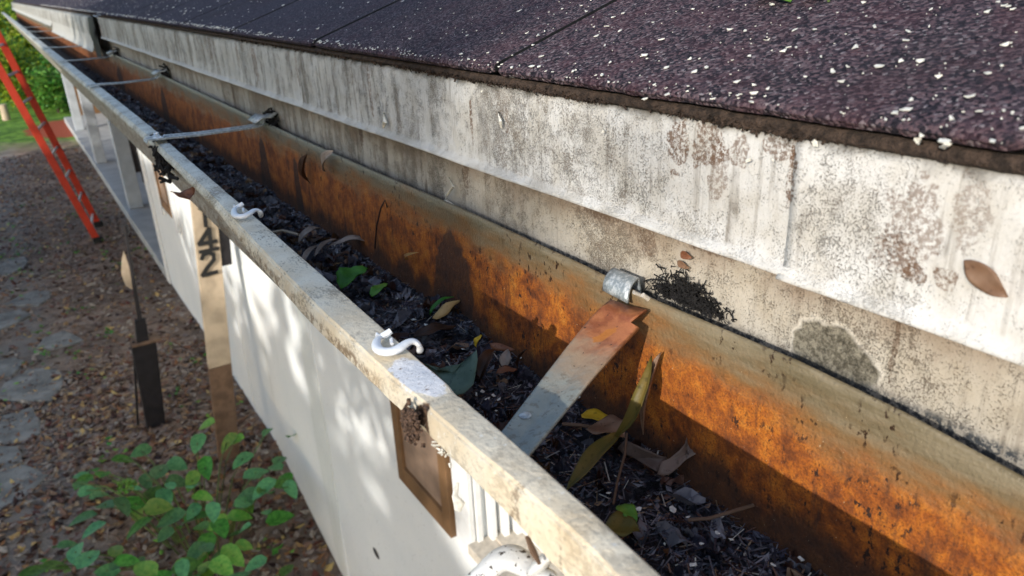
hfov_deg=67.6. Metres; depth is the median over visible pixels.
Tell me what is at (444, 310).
leaf
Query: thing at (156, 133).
gutter clip
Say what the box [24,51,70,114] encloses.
leafy bush
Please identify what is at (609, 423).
leaf
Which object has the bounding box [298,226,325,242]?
leaf
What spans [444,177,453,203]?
paint curl
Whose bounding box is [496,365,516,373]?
leaf
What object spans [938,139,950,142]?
paint flake
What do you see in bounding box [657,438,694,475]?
leaf
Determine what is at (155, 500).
hydrangea
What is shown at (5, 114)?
tree stump
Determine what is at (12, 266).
flagstone
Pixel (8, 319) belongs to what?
flagstone
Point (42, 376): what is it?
flagstone
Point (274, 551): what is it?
weeds
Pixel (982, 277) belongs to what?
leaf
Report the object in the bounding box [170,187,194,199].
leaf
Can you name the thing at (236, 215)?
gutter clip
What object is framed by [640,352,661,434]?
leaf
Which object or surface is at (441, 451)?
peel tuft
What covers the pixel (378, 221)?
twig
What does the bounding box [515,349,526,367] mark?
leaf
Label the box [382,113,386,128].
paint curl
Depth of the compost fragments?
0.43 m
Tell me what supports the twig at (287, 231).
on the compost fragments
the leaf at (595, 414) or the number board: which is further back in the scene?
the number board
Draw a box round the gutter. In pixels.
[1,11,1023,575]
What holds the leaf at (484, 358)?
on the compost fragments
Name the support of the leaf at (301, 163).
on the gutter
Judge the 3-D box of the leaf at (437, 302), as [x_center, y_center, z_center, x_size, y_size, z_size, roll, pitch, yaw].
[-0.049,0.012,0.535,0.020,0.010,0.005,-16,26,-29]
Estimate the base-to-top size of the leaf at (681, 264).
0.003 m
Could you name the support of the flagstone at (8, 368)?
on the ground
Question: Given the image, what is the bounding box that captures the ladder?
[0,31,103,243]
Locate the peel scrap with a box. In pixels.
[452,482,464,511]
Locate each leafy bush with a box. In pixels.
[0,0,57,91]
[0,30,49,110]
[18,50,62,97]
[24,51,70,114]
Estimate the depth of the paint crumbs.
0.41 m
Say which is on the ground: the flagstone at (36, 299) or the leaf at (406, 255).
the flagstone at (36, 299)
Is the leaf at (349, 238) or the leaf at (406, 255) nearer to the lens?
the leaf at (406, 255)
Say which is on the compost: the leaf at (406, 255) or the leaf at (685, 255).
the leaf at (406, 255)
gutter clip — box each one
[152,132,166,139]
[231,202,262,218]
[371,328,423,355]
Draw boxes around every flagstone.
[0,256,28,275]
[0,309,31,329]
[0,357,24,377]
[0,367,63,402]
[0,407,40,445]
[0,446,22,469]
[0,464,48,507]
[4,290,50,306]
[37,331,83,349]
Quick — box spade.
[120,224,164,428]
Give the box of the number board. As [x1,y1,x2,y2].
[190,200,239,462]
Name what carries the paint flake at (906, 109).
on the house
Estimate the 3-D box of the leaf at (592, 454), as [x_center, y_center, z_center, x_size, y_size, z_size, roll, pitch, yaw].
[0.038,0.079,0.351,0.009,0.010,0.044,16,29,38]
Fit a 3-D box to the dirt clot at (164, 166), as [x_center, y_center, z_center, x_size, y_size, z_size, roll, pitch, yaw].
[-0.364,-0.135,0.789,0.017,0.054,0.131,-16,26,-29]
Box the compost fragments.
[67,61,826,575]
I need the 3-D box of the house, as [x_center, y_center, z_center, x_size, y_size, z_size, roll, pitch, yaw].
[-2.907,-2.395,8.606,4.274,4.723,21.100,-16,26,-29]
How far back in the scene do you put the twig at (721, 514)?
0.33 m
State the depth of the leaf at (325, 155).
0.68 m
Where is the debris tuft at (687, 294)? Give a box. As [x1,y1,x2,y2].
[643,264,736,324]
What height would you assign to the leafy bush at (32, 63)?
2.054 m
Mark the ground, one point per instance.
(17, 138)
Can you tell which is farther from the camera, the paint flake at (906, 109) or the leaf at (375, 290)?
the leaf at (375, 290)
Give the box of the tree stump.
[0,104,10,120]
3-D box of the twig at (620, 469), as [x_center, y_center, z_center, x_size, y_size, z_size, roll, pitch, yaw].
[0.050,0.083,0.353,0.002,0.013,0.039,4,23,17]
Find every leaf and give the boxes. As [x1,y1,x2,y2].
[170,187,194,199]
[298,154,310,183]
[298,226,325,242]
[302,245,317,260]
[315,239,338,255]
[320,150,333,171]
[326,235,363,247]
[336,265,368,289]
[370,283,387,296]
[404,252,417,259]
[413,322,455,337]
[423,350,477,394]
[429,297,451,314]
[433,300,459,318]
[473,335,481,347]
[476,349,495,379]
[490,343,514,350]
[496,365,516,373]
[499,349,510,365]
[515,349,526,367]
[566,432,619,489]
[581,408,606,420]
[585,414,624,437]
[605,511,639,536]
[614,356,651,437]
[616,504,637,521]
[618,440,665,471]
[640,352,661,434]
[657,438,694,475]
[677,260,688,268]
[680,251,691,259]
[964,260,1007,297]
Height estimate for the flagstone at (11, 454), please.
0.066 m
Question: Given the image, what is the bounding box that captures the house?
[11,0,1023,575]
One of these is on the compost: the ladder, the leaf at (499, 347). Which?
the leaf at (499, 347)
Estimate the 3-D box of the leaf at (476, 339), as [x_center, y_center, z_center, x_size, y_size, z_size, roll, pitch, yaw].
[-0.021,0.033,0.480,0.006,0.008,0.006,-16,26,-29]
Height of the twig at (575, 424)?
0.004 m
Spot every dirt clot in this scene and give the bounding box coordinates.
[148,133,178,183]
[400,398,425,447]
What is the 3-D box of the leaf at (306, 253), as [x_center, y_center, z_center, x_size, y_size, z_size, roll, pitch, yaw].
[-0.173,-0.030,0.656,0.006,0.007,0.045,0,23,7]
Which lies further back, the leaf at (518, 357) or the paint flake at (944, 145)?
the leaf at (518, 357)
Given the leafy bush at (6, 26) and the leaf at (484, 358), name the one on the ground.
the leafy bush at (6, 26)
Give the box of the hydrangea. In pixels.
[18,417,297,575]
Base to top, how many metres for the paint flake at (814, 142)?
0.003 m
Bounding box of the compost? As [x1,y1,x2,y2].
[16,20,815,575]
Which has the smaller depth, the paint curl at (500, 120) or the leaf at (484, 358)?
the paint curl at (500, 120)
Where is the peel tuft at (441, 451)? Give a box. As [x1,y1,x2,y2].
[431,441,453,467]
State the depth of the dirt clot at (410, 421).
0.28 m
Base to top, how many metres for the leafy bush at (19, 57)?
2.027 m
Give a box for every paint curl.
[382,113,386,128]
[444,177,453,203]
[498,112,501,127]
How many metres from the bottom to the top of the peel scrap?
0.008 m
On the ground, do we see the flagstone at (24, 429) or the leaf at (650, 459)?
the flagstone at (24, 429)
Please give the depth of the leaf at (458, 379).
0.44 m
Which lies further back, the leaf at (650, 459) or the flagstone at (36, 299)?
the flagstone at (36, 299)
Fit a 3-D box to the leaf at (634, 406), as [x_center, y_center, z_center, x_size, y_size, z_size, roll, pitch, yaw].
[0.060,0.054,0.356,0.022,0.040,0.015,-16,26,-29]
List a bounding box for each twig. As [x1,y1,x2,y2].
[272,229,298,235]
[374,200,387,247]
[562,422,589,427]
[612,433,627,504]
[688,503,753,521]
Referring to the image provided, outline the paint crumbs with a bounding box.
[44,0,1018,129]
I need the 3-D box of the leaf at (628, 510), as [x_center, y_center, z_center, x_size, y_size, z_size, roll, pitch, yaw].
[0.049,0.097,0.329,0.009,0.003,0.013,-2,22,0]
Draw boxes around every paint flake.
[669,505,675,512]
[811,139,817,146]
[899,107,912,110]
[914,137,921,144]
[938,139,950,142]
[939,143,951,148]
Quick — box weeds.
[0,197,293,575]
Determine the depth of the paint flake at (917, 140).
0.23 m
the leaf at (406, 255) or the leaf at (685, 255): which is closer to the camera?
the leaf at (685, 255)
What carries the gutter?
attached to the house
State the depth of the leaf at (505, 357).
0.45 m
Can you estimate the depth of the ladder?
8.23 m
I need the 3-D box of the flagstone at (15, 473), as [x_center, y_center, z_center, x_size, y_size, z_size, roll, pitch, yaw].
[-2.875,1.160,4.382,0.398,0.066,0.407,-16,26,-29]
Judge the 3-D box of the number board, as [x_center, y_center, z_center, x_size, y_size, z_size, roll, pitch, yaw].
[-1.629,0.217,4.279,0.334,1.715,0.063,-16,26,-29]
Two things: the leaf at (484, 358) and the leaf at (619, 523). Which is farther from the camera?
the leaf at (484, 358)
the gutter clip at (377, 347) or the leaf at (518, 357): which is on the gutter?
the gutter clip at (377, 347)
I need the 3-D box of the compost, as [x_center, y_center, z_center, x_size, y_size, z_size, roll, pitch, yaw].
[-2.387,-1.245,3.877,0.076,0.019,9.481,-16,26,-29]
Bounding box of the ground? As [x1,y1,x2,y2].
[0,61,342,575]
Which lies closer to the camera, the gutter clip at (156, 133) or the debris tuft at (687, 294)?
the debris tuft at (687, 294)
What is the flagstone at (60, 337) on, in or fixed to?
on the ground
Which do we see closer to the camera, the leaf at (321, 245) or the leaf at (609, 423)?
the leaf at (609, 423)
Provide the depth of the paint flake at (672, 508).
0.34 m
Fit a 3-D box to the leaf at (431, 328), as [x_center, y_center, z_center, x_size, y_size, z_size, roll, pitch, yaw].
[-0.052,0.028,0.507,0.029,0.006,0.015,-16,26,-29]

